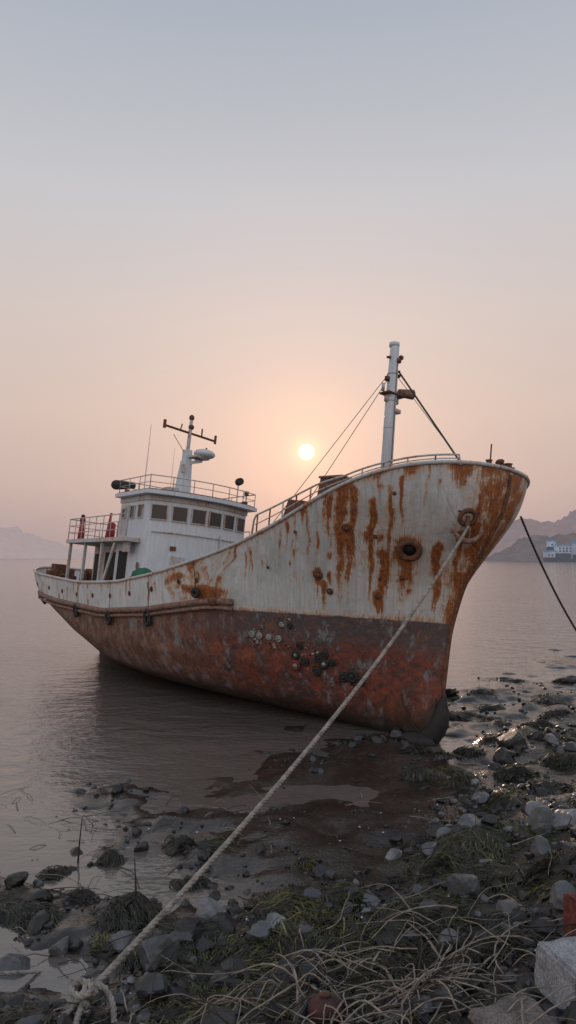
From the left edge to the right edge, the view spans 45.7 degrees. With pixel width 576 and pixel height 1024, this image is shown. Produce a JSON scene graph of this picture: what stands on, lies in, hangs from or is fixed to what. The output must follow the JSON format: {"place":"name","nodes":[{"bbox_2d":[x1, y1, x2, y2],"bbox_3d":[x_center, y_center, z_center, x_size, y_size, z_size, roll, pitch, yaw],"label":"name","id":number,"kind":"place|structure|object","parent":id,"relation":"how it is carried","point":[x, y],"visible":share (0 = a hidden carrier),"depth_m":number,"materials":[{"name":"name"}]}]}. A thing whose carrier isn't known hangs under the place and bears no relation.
{"place":"outdoors","nodes":[
{"label":"outdoors","id":0,"kind":"place"},
{"bbox_2d":[0,526,93,558],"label":"coast","id":1,"kind":"structure","parent":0,"point":[16,542],"depth_m":1135.27},
{"bbox_2d":[0,558,575,1011],"bbox_3d":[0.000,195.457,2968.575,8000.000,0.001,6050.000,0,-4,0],"label":"sea","id":2,"kind":"structure","parent":0,"point":[76,710],"depth_m":15.77,"materials":[{"name":"liquid"}]},
{"bbox_2d":[33,341,529,746],"bbox_3d":[-2.243,0.827,22.349,6.342,9.584,21.705,10,-9,-38],"label":"fishing trawler","id":3,"kind":"object","parent":2,"relation":"on","point":[304,607],"visible":0.99,"depth_m":15.80,"materials":[{"name":"paint"}]},
{"bbox_2d":[92,503,244,580],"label":"windows and doors","id":4,"kind":"structure","parent":3,"relation":"in","point":[158,511],"depth_m":23.19,"materials":[{"name":"black glass"}]},
{"bbox_2d":[54,526,469,1023],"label":"mooring rope","id":5,"kind":"object","parent":3,"relation":"attached to","point":[82,991],"visible":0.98,"depth_m":6.73,"materials":[{"name":"beige fabric"}]},
{"bbox_2d":[520,516,575,630],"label":"bow mooring line","id":6,"kind":"object","parent":3,"relation":"attached to","point":[543,568],"visible":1,"depth_m":14.88,"materials":[{"name":"fabric"}]},
{"bbox_2d":[542,550,555,560],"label":"waterfront building","id":7,"kind":"structure","parent":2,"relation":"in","point":[548,555],"depth_m":503.79,"materials":[{"name":"white paint"}]},
{"bbox_2d":[545,540,555,549],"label":"waterfront building","id":8,"kind":"structure","parent":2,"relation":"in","point":[550,544],"depth_m":513.30,"materials":[{"name":"white paint"}]},
{"bbox_2d":[553,545,571,560],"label":"waterfront building","id":9,"kind":"structure","parent":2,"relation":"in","point":[563,552],"depth_m":500.80,"materials":[{"name":"white paint"}]},
{"bbox_2d":[0,648,575,1023],"bbox_3d":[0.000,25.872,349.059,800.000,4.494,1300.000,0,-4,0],"label":"muddy shore","id":10,"kind":"structure","parent":0,"point":[322,831],"depth_m":10.04,"materials":[{"name":"soil"}]},
{"bbox_2d":[0,969,43,975],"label":"thin rope","id":11,"kind":"object","parent":10,"relation":"on","point":[13,972],"visible":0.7,"depth_m":6.42,"materials":[{"name":"beige fabric"}]},
{"bbox_2d":[0,804,535,993],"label":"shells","id":12,"kind":"object","parent":10,"relation":"on","point":[246,916],"visible":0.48,"depth_m":7.82},
{"bbox_2d":[0,677,575,1023],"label":"shore rocks","id":13,"kind":"object","parent":10,"relation":"on","point":[548,816],"visible":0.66,"depth_m":7.19,"materials":[{"name":"stone"}]},
{"bbox_2d":[0,675,575,1023],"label":"rocks","id":14,"kind":"object","parent":10,"relation":"on","point":[260,958],"visible":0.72,"depth_m":7.21,"materials":[{"name":"grey stone"}]},
{"bbox_2d":[0,676,575,1023],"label":"seaweed mounds","id":15,"kind":"object","parent":10,"relation":"on","point":[106,951],"visible":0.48,"depth_m":7.34,"materials":[{"name":"plant"}]},
{"bbox_2d":[1,777,575,1023],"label":"dry reeds","id":16,"kind":"object","parent":10,"relation":"on","point":[426,977],"visible":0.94,"depth_m":5.85,"materials":[{"name":"dry plant reed stalks"}]},
{"bbox_2d":[307,991,342,1023],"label":"rusty float","id":17,"kind":"object","parent":10,"relation":"on","point":[318,1001],"visible":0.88,"depth_m":5.44,"materials":[{"name":"brown metal"}]},
{"bbox_2d":[468,994,559,1023],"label":"brown slab","id":18,"kind":"object","parent":10,"relation":"on","point":[494,1013],"depth_m":4.83,"materials":[{"name":"stone"}]},
{"bbox_2d":[534,936,575,1008],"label":"granite block","id":19,"kind":"object","parent":10,"relation":"on","point":[555,967],"depth_m":5.16,"materials":[{"name":"grey stone"}]},
{"bbox_2d":[563,893,575,936],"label":"brick block","id":20,"kind":"object","parent":10,"relation":"on","point":[569,905],"depth_m":5.89,"materials":[{"name":"red brick"}]},
{"bbox_2d":[0,0,575,553],"label":"sky","id":21,"kind":"structure","parent":0,"point":[229,215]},
{"bbox_2d":[484,532,575,560],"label":"headland","id":22,"kind":"structure","parent":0,"point":[520,549],"depth_m":553.00,"materials":[{"name":"grey stone"}]},
{"bbox_2d":[487,510,575,556],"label":"hill","id":23,"kind":"structure","parent":0,"point":[516,531],"depth_m":666.96,"materials":[{"name":"grey stone"}]},
{"bbox_2d":[571,542,575,560],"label":"waterfront building","id":24,"kind":"structure","parent":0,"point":[574,550],"depth_m":505.53,"materials":[{"name":"white paint"}]}
]}

